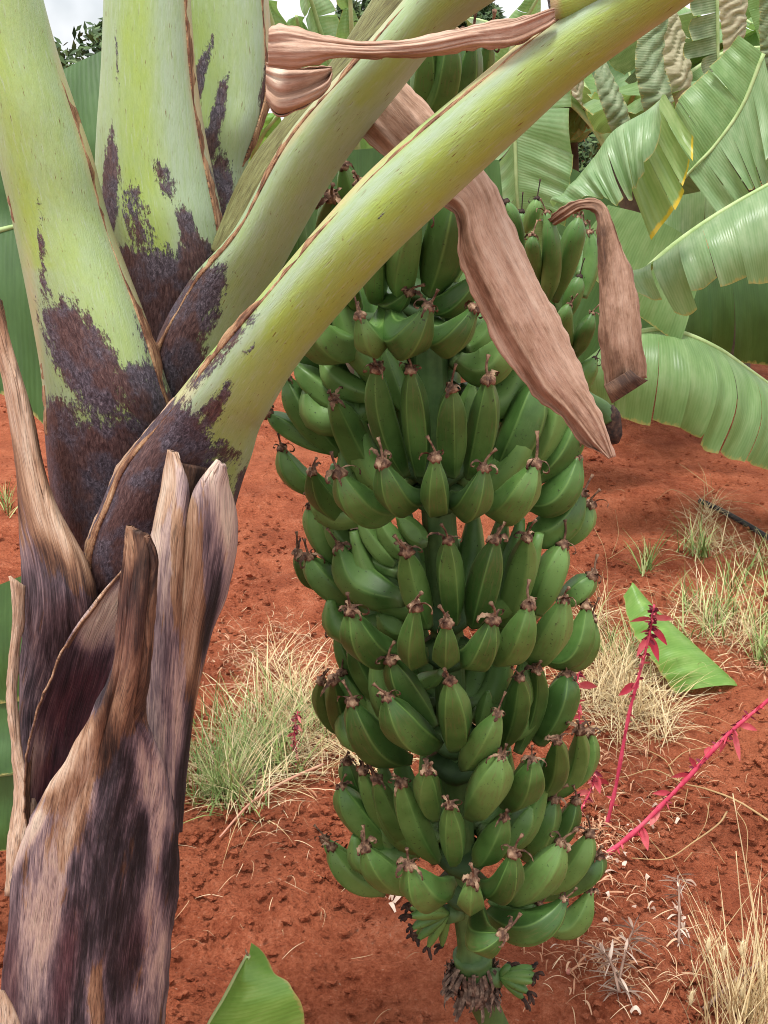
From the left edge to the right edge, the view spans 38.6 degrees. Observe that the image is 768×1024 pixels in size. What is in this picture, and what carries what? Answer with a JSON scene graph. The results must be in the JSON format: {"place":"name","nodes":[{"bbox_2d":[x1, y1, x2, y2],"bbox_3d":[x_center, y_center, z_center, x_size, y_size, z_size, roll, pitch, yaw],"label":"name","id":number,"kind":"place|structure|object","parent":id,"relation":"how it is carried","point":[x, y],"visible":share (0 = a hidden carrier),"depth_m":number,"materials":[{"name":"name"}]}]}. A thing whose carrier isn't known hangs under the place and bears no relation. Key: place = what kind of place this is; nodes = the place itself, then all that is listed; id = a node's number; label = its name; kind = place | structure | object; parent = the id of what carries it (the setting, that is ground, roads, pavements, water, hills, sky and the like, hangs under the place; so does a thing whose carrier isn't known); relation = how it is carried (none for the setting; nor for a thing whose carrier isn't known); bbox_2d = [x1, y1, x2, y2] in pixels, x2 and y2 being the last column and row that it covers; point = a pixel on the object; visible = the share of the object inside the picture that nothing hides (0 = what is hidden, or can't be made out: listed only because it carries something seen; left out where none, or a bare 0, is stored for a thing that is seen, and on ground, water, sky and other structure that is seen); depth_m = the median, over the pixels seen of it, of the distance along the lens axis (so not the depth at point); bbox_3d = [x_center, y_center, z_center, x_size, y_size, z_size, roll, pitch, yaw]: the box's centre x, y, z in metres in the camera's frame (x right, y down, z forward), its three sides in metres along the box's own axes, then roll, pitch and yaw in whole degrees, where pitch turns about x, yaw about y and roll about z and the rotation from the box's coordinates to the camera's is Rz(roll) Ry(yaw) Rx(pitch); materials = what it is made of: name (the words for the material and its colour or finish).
{"place":"outdoors","nodes":[
{"label":"outdoors","id":0,"kind":"place"},
{"bbox_2d":[0,136,767,1023],"bbox_3d":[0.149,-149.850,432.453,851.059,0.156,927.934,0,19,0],"label":"ground","id":1,"kind":"structure","parent":0,"point":[392,962],"depth_m":2.57,"materials":[{"name":"red soil"}]},
{"bbox_2d":[0,51,100,850],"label":"banana plant","id":2,"kind":"object","parent":1,"relation":"on","point":[83,78],"visible":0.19,"depth_m":1.90,"materials":[{"name":"green plant"}]},
{"bbox_2d":[54,17,102,68],"bbox_3d":[-3.876,-4.841,14.137,2.583,3.015,2.734,-14,24,-35],"label":"tree","id":3,"kind":"object","parent":1,"relation":"on","point":[94,35],"visible":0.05,"depth_m":13.64,"materials":[{"name":"green plant"}]},
{"bbox_2d":[207,943,303,1023],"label":"banana sucker","id":4,"kind":"object","parent":1,"relation":"on","point":[258,990],"visible":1,"depth_m":1.50,"materials":[{"name":"green plant"}]},
{"bbox_2d":[219,763,323,837],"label":"fallen twig","id":5,"kind":"object","parent":1,"relation":"on","point":[271,788],"visible":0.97,"depth_m":2.50,"materials":[{"name":"brown wood"}]},
{"bbox_2d":[287,711,302,766],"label":"red weed","id":6,"kind":"object","parent":1,"relation":"on","point":[296,728],"visible":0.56,"depth_m":2.68,"materials":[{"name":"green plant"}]},
{"bbox_2d":[0,0,693,1023],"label":"banana plant","id":7,"kind":"object","parent":1,"relation":"on","point":[182,320],"visible":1,"depth_m":1.16,"materials":[{"name":"green plant"}]},
{"bbox_2d":[264,8,612,1023],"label":"banana bunch","id":8,"kind":"object","parent":7,"relation":"hanging from","point":[410,342],"visible":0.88,"depth_m":1.44,"materials":[{"name":"green food"}]},
{"bbox_2d":[335,0,370,21],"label":"tree","id":9,"kind":"object","parent":1,"relation":"on","point":[359,8],"visible":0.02,"depth_m":14.37,"materials":[{"name":"green plant"}]},
{"bbox_2d":[0,476,767,824],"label":"grass","id":10,"kind":"structure","parent":1,"relation":"on","point":[648,554],"depth_m":2.89,"materials":[{"name":"plant"}]},
{"bbox_2d":[248,0,540,610],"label":"banana plant","id":11,"kind":"object","parent":1,"relation":"on","point":[364,158],"visible":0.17,"depth_m":2.65,"materials":[{"name":"green plant"}]},
{"bbox_2d":[171,489,767,1023],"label":"straw litter","id":12,"kind":"object","parent":1,"relation":"on","point":[571,845],"visible":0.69,"depth_m":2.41,"materials":[{"name":"beige plant"}]},
{"bbox_2d":[186,470,767,869],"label":"dry grass","id":13,"kind":"structure","parent":1,"relation":"on","point":[617,682],"depth_m":2.99,"materials":[{"name":"beige plant"}]},
{"bbox_2d":[458,2,505,27],"bbox_3d":[1.169,-5.694,15.971,1.254,3.409,1.344,0,19,0],"label":"tree","id":14,"kind":"object","parent":1,"relation":"on","point":[484,13],"visible":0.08,"depth_m":15.27,"materials":[{"name":"green plant"}]},
{"bbox_2d":[385,797,695,1014],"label":"pale leaf litter","id":15,"kind":"object","parent":1,"relation":"on","point":[397,898],"visible":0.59,"depth_m":2.19,"materials":[{"name":"white plant"}]},
{"bbox_2d":[499,132,599,180],"bbox_3d":[2.791,-5.721,16.951,2.867,2.818,3.381,-7,20,-19],"label":"tree","id":16,"kind":"object","parent":1,"relation":"on","point":[588,149],"visible":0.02,"depth_m":16.08,"materials":[{"name":"green plant"}]},
{"bbox_2d":[466,17,634,171],"bbox_3d":[1.156,-2.165,7.412,2.424,2.255,2.677,-14,24,-35],"label":"banana plant","id":17,"kind":"object","parent":1,"relation":"on","point":[620,78],"visible":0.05,"depth_m":7.07,"materials":[{"name":"green plant"}]},
{"bbox_2d":[574,671,596,723],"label":"red weed","id":18,"kind":"object","parent":1,"relation":"on","point":[586,685],"visible":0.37,"depth_m":2.58,"materials":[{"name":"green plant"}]},
{"bbox_2d":[574,769,608,814],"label":"red weed","id":19,"kind":"object","parent":1,"relation":"on","point":[596,781],"visible":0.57,"depth_m":2.50,"materials":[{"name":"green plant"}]},
{"bbox_2d":[576,914,657,1006],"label":"withered weed","id":20,"kind":"object","parent":1,"relation":"on","point":[619,984],"visible":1,"depth_m":1.97,"materials":[{"name":"grey plant"}]},
{"bbox_2d":[594,510,665,632],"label":"fallen twig","id":21,"kind":"object","parent":1,"relation":"on","point":[614,555],"visible":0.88,"depth_m":4.01,"materials":[{"name":"wood"}]},
{"bbox_2d":[500,11,759,212],"bbox_3d":[1.549,-1.623,6.140,2.408,2.075,2.217,-15,24,-37],"label":"banana plant","id":22,"kind":"object","parent":1,"relation":"on","point":[623,61],"visible":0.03,"depth_m":5.51,"materials":[{"name":"green plant"}]},
{"bbox_2d":[495,35,767,390],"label":"banana plant","id":23,"kind":"object","parent":1,"relation":"on","point":[540,147],"visible":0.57,"depth_m":3.63,"materials":[{"name":"green plant"}]},
{"bbox_2d":[500,179,647,444],"bbox_3d":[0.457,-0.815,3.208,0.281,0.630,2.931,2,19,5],"label":"banana bunch","id":24,"kind":"object","parent":23,"relation":"attached to","point":[583,252],"visible":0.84,"depth_m":1.93,"materials":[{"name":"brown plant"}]},
{"bbox_2d":[602,604,673,825],"bbox_3d":[0.550,0.458,2.386,0.122,0.561,0.038,0,19,0],"label":"red weed","id":25,"kind":"object","parent":1,"relation":"on","point":[649,639],"visible":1,"depth_m":2.33,"materials":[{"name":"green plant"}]},
{"bbox_2d":[560,46,759,403],"bbox_3d":[1.172,-1.412,5.645,1.973,2.002,2.352,-18,26,-41],"label":"banana plant","id":26,"kind":"object","parent":1,"relation":"on","point":[593,116],"visible":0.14,"depth_m":5.11,"materials":[{"name":"green plant"}]},
{"bbox_2d":[570,19,754,142],"bbox_3d":[1.982,-1.856,6.837,2.673,2.048,2.614,0,19,0],"label":"banana plant","id":27,"kind":"object","parent":1,"relation":"on","point":[586,132],"visible":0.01,"depth_m":5.94,"materials":[{"name":"green plant"}]},
{"bbox_2d":[571,0,767,130],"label":"banana plant","id":28,"kind":"object","parent":1,"relation":"on","point":[662,48],"visible":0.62,"depth_m":4.18,"materials":[{"name":"plant"}]},
{"bbox_2d":[584,183,767,469],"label":"banana plant","id":29,"kind":"object","parent":1,"relation":"on","point":[698,364],"visible":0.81,"depth_m":3.92,"materials":[{"name":"green plant"}]},
{"bbox_2d":[597,7,757,398],"bbox_3d":[2.159,-1.719,6.215,2.511,2.204,2.432,0,19,0],"label":"banana plant","id":30,"kind":"object","parent":1,"relation":"on","point":[684,10],"visible":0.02,"depth_m":6.07,"materials":[{"name":"green plant"}]},
{"bbox_2d":[659,869,698,950],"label":"withered weed","id":31,"kind":"object","parent":1,"relation":"on","point":[679,929],"visible":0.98,"depth_m":2.14,"materials":[{"name":"grey plant"}]},
{"bbox_2d":[623,582,736,692],"bbox_3d":[0.822,0.361,3.085,0.345,0.256,0.151,12,23,31],"label":"banana leaf","id":32,"kind":"object","parent":1,"relation":"on","point":[682,647],"visible":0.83,"depth_m":3.06,"materials":[{"name":"green plant"}]},
{"bbox_2d":[605,698,767,856],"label":"red weed","id":33,"kind":"object","parent":1,"relation":"on","point":[652,817],"visible":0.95,"depth_m":2.29,"materials":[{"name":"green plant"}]},
{"bbox_2d":[608,740,767,870],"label":"fallen twig","id":34,"kind":"object","parent":1,"relation":"on","point":[739,802],"visible":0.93,"depth_m":2.51,"materials":[{"name":"wood"}]},
{"bbox_2d":[647,793,767,1023],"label":"dry grass clump","id":35,"kind":"object","parent":1,"relation":"on","point":[760,998],"visible":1,"depth_m":1.86,"materials":[{"name":"plant"}]},
{"bbox_2d":[658,463,762,544],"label":"fallen twig","id":36,"kind":"object","parent":1,"relation":"on","point":[705,495],"visible":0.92,"depth_m":4.58,"materials":[{"name":"wood"}]},
{"bbox_2d":[698,498,767,539],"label":"irrigation hose","id":37,"kind":"object","parent":1,"relation":"on","point":[741,521],"visible":0.88,"depth_m":4.42,"materials":[{"name":"black plastic"}]},
{"bbox_2d":[702,960,766,1011],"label":"fallen twig","id":38,"kind":"object","parent":1,"relation":"on","point":[727,987],"visible":0.41,"depth_m":1.94,"materials":[{"name":"brown wood"}]},
{"bbox_2d":[710,7,758,277],"bbox_3d":[2.443,-2.501,7.889,2.748,2.570,2.508,0,19,0],"label":"banana plant","id":39,"kind":"object","parent":1,"relation":"on","point":[748,15],"visible":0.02,"depth_m":7.69,"materials":[{"name":"green plant"}]},
{"bbox_2d":[44,0,748,120],"label":"sky","id":40,"kind":"structure","parent":0,"point":[63,15],"materials":[{"name":"white"}]}
]}

